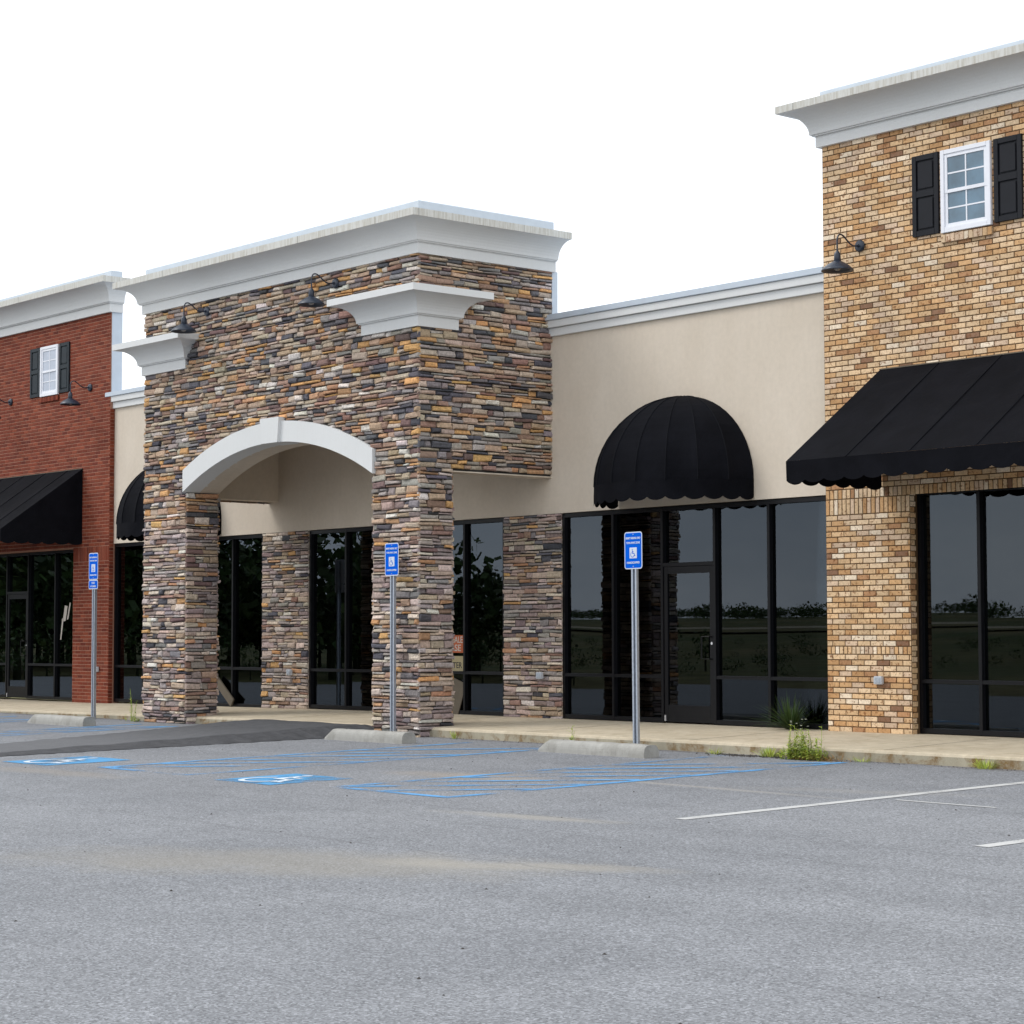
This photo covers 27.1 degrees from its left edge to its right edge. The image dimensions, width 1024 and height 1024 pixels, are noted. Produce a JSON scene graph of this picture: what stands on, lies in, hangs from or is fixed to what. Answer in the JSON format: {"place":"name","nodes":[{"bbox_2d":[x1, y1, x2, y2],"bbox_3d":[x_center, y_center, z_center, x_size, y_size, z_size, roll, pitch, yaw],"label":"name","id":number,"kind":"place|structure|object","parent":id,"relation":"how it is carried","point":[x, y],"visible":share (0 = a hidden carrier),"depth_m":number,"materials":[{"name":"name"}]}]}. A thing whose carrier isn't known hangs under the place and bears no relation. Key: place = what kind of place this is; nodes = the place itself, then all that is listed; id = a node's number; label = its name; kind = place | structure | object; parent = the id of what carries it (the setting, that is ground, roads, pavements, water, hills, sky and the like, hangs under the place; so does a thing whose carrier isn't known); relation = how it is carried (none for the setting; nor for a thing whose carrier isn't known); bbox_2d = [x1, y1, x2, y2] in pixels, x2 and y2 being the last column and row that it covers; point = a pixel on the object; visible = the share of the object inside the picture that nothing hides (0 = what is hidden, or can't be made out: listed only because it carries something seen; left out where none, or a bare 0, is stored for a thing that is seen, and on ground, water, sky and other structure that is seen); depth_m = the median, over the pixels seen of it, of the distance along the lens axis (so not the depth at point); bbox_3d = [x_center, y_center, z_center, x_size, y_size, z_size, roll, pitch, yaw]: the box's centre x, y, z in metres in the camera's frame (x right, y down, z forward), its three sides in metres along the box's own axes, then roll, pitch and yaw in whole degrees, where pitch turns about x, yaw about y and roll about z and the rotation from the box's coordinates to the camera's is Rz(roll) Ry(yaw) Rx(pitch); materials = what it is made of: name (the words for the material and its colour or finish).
{"place":"outdoors","nodes":[
{"label":"outdoors","id":0,"kind":"place"},
{"bbox_2d":[0,712,1023,1023],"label":"parking lot","id":1,"kind":"structure","parent":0,"point":[852,892],"depth_m":13.24,"materials":[{"name":"grey asphalt"}]},
{"bbox_2d":[27,714,95,726],"bbox_3d":[-7.279,3.365,34.273,0.246,0.173,1.800,1,-4,-41],"label":"wheel stop","id":2,"kind":"object","parent":1,"relation":"on","point":[65,720],"visible":0.99,"depth_m":34.02,"materials":[{"name":"concrete"}]},
{"bbox_2d":[89,553,97,718],"bbox_3d":[-7.099,2.174,36.074,0.070,2.956,0.312,3,-4,-40],"label":"parking sign","id":3,"kind":"object","parent":1,"relation":"on","point":[93,571],"visible":1,"depth_m":36.07,"materials":[{"name":"metal"}]},
{"bbox_2d":[125,690,139,721],"bbox_3d":[-6.261,3.174,34.935,0.195,0.549,0.476,3,-4,-40],"label":"weed","id":4,"kind":"object","parent":1,"relation":"on","point":[131,712],"visible":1,"depth_m":34.84,"materials":[{"name":"green plant"}]},
{"bbox_2d":[0,719,373,756],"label":"ramp","id":5,"kind":"structure","parent":1,"relation":"on","point":[243,731],"depth_m":29.16,"materials":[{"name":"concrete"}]},
{"bbox_2d":[324,728,415,743],"bbox_3d":[-1.915,3.010,28.488,0.246,0.173,1.720,1,-4,-41],"label":"wheel stop","id":6,"kind":"object","parent":1,"relation":"on","point":[377,736],"visible":0.96,"depth_m":28.28,"materials":[{"name":"concrete"}]},
{"bbox_2d":[385,543,398,730],"bbox_3d":[-1.647,1.833,29.456,0.070,2.806,0.312,3,-4,-40],"label":"parking sign","id":7,"kind":"object","parent":1,"relation":"on","point":[392,560],"visible":1,"depth_m":29.45,"materials":[{"name":"metal"}]},
{"bbox_2d":[450,731,461,738],"bbox_3d":[-0.805,3.002,28.725,0.261,0.136,0.194,-3,-4,39],"label":"weed","id":8,"kind":"object","parent":1,"relation":"on","point":[453,737],"visible":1,"depth_m":28.72,"materials":[{"name":"green plant"}]},
{"bbox_2d":[0,711,1023,769],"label":"kerb","id":9,"kind":"structure","parent":1,"relation":"on","point":[936,760],"depth_m":25.12,"materials":[{"name":"concrete"}]},
{"bbox_2d":[538,739,658,758],"bbox_3d":[1.008,2.811,25.204,0.246,0.174,1.921,1,-3,-39],"label":"wheel stop","id":10,"kind":"object","parent":1,"relation":"on","point":[630,750],"visible":0.94,"depth_m":25.00,"materials":[{"name":"concrete"}]},
{"bbox_2d":[624,531,641,743],"bbox_3d":[1.514,1.632,25.938,0.070,2.782,0.312,3,-5,-40],"label":"parking sign","id":11,"kind":"object","parent":1,"relation":"on","point":[633,549],"visible":0.99,"depth_m":25.94,"materials":[{"name":"metal"}]},
{"bbox_2d":[752,746,779,756],"bbox_3d":[2.953,2.726,24.281,0.335,0.154,0.486,3,-4,-40],"label":"weed","id":12,"kind":"object","parent":1,"relation":"on","point":[766,752],"visible":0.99,"depth_m":24.27,"materials":[{"name":"green plant"}]},
{"bbox_2d":[776,719,849,761],"bbox_3d":[3.356,2.545,23.642,0.324,0.466,1.126,3,-4,-40],"label":"weed","id":13,"kind":"object","parent":1,"relation":"on","point":[803,752],"visible":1,"depth_m":23.74,"materials":[{"name":"green plant"}]},
{"bbox_2d":[967,758,1004,768],"bbox_3d":[4.943,2.602,22.048,0.423,0.132,0.320,-2,-4,28],"label":"weed","id":14,"kind":"object","parent":1,"relation":"on","point":[985,765],"visible":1,"depth_m":22.02,"materials":[{"name":"green plant"}]},
{"bbox_2d":[0,698,1023,760],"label":"sidewalk","id":15,"kind":"structure","parent":0,"point":[973,746],"depth_m":27.38,"materials":[{"name":"concrete"}]},
{"bbox_2d":[0,270,130,702],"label":"shop building","id":16,"kind":"structure","parent":15,"relation":"on","point":[56,340],"depth_m":42.19,"materials":[{"name":"red brick"}]},
{"bbox_2d":[0,398,12,418],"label":"wall lamp","id":17,"kind":"object","parent":16,"relation":"attached to","point":[10,401],"visible":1,"depth_m":43.76,"materials":[{"name":"black metal"}]},
{"bbox_2d":[6,594,26,697],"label":"door","id":18,"kind":"structure","parent":16,"relation":"in","point":[17,603],"depth_m":43.60,"materials":[{"name":"black glass"}]},
{"bbox_2d":[0,468,82,544],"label":"shed awning","id":19,"kind":"object","parent":16,"relation":"attached to","point":[45,508],"visible":1,"depth_m":41.13,"materials":[{"name":"black fabric"}]},
{"bbox_2d":[40,344,58,396],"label":"window frame","id":20,"kind":"structure","parent":16,"relation":"in","point":[49,355],"depth_m":42.55,"materials":[{"name":"white plastic"}]},
{"bbox_2d":[60,603,70,639],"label":"torn paper","id":21,"kind":"object","parent":16,"relation":"attached to","point":[65,613],"visible":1,"depth_m":42.16,"materials":[{"name":"white paper"}]},
{"bbox_2d":[60,380,91,405],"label":"wall lamp","id":22,"kind":"object","parent":16,"relation":"attached to","point":[69,401],"visible":1,"depth_m":40.98,"materials":[{"name":"black metal"}]},
{"bbox_2d":[217,676,234,706],"bbox_3d":[-5.076,3.159,37.440,0.030,0.160,0.740,5,28,-37],"label":"plank","id":23,"kind":"object","parent":15,"relation":"on","point":[226,694],"visible":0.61,"depth_m":37.38,"materials":[{"name":"brown wood"}]},
{"bbox_2d":[112,200,571,736],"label":"stone portico","id":24,"kind":"structure","parent":15,"relation":"on","point":[409,364],"depth_m":30.82,"materials":[{"name":"brown stone"}]},
{"bbox_2d":[171,302,209,333],"bbox_3d":[-5.074,-3.067,33.472,0.639,0.477,0.406,3,-4,-40],"label":"wall lamp","id":25,"kind":"object","parent":24,"relation":"attached to","point":[183,327],"visible":1,"depth_m":33.39,"materials":[{"name":"black metal"}]},
{"bbox_2d":[297,273,338,306],"bbox_3d":[-2.816,-3.226,30.816,0.639,0.477,0.406,3,-4,-40],"label":"wall lamp","id":26,"kind":"object","parent":24,"relation":"attached to","point":[310,300],"visible":1,"depth_m":30.74,"materials":[{"name":"black metal"}]},
{"bbox_2d":[452,678,462,713],"bbox_3d":[-0.867,2.834,32.560,0.019,0.520,0.340,9,8,-41],"label":"board","id":27,"kind":"object","parent":15,"relation":"on","point":[458,690],"visible":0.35,"depth_m":32.51,"materials":[{"name":"brown wood"}]},
{"bbox_2d":[105,266,827,728],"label":"shop building","id":28,"kind":"structure","parent":15,"relation":"on","point":[731,612],"depth_m":30.32,"materials":[{"name":"beige paint"}]},
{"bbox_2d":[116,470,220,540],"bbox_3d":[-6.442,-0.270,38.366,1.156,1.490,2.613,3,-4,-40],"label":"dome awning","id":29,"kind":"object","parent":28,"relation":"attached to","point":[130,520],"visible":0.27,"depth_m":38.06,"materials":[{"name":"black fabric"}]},
{"bbox_2d":[286,669,291,674],"bbox_3d":[-3.760,2.706,35.819,0.056,0.100,0.130,3,-4,-40],"label":"outlet box","id":30,"kind":"object","parent":28,"relation":"attached to","point":[288,671],"visible":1,"depth_m":35.78,"materials":[{"name":"metal"}]},
{"bbox_2d":[452,635,462,652],"bbox_3d":[-0.921,2.034,32.728,0.006,0.270,0.580,3,-4,-40],"label":"window sign","id":31,"kind":"object","parent":28,"relation":"attached to","point":[458,644],"visible":0.45,"depth_m":32.61,"materials":[{"name":"paper"}]},
{"bbox_2d":[452,656,462,670],"bbox_3d":[-0.920,2.334,32.711,0.006,0.230,0.580,3,-4,-40],"label":"window sign","id":32,"kind":"object","parent":28,"relation":"attached to","point":[457,661],"visible":0.52,"depth_m":32.60,"materials":[{"name":"beige paper"}]},
{"bbox_2d":[536,672,542,678],"bbox_3d":[0.400,2.382,30.927,0.056,0.100,0.130,3,-4,-40],"label":"outlet box","id":33,"kind":"object","parent":28,"relation":"attached to","point":[539,675],"visible":1,"depth_m":30.89,"materials":[{"name":"metal"}]},
{"bbox_2d":[593,395,753,508],"bbox_3d":[1.900,-0.860,28.551,1.156,1.490,2.613,3,-4,-40],"label":"dome awning","id":34,"kind":"object","parent":28,"relation":"attached to","point":[679,447],"visible":1,"depth_m":27.96,"materials":[{"name":"black fabric"}]},
{"bbox_2d":[664,565,713,722],"bbox_3d":[2.387,1.791,28.756,0.113,2.112,0.938,3,-4,-40],"label":"door","id":35,"kind":"structure","parent":28,"relation":"in","point":[688,590],"depth_m":28.78,"materials":[{"name":"black glass"}]},
{"bbox_2d":[745,691,827,729],"bbox_3d":[3.498,2.515,27.065,1.261,0.509,1.212,3,-4,-40],"label":"grass clump","id":36,"kind":"object","parent":15,"relation":"on","point":[790,717],"visible":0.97,"depth_m":26.97,"materials":[{"name":"green plant"}]},
{"bbox_2d":[775,39,1023,754],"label":"shop building","id":37,"kind":"structure","parent":15,"relation":"on","point":[923,180],"depth_m":25.73,"materials":[{"name":"beige brick"}]},
{"bbox_2d":[821,234,864,273],"bbox_3d":[4.112,-3.212,26.331,0.639,0.477,0.406,3,-4,-40],"label":"wall lamp","id":38,"kind":"object","parent":37,"relation":"attached to","point":[837,265],"visible":1,"depth_m":26.26,"materials":[{"name":"black metal"}]},
{"bbox_2d":[874,676,883,683],"bbox_3d":[4.494,2.063,26.030,0.056,0.100,0.130,3,-4,-40],"label":"outlet box","id":39,"kind":"object","parent":37,"relation":"attached to","point":[878,679],"visible":1,"depth_m":25.99,"materials":[{"name":"metal"}]},
{"bbox_2d":[786,351,1023,489],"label":"shed awning","id":40,"kind":"object","parent":37,"relation":"attached to","point":[936,410],"visible":1,"depth_m":24.37,"materials":[{"name":"black fabric"}]},
{"bbox_2d":[940,140,992,233],"bbox_3d":[5.411,-3.869,25.300,0.043,1.005,0.735,3,-4,-40],"label":"window frame","id":41,"kind":"structure","parent":37,"relation":"in","point":[965,171],"depth_m":25.29,"materials":[{"name":"white plastic"}]},
{"bbox_2d":[14,719,1009,1023],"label":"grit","id":42,"kind":"object","parent":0,"point":[620,847],"visible":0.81,"depth_m":24.16,"materials":[{"name":"grey gravel"}]},
{"bbox_2d":[0,0,1023,389],"label":"sky","id":43,"kind":"structure","parent":0,"point":[137,136],"materials":[{"name":"white"}]}
]}

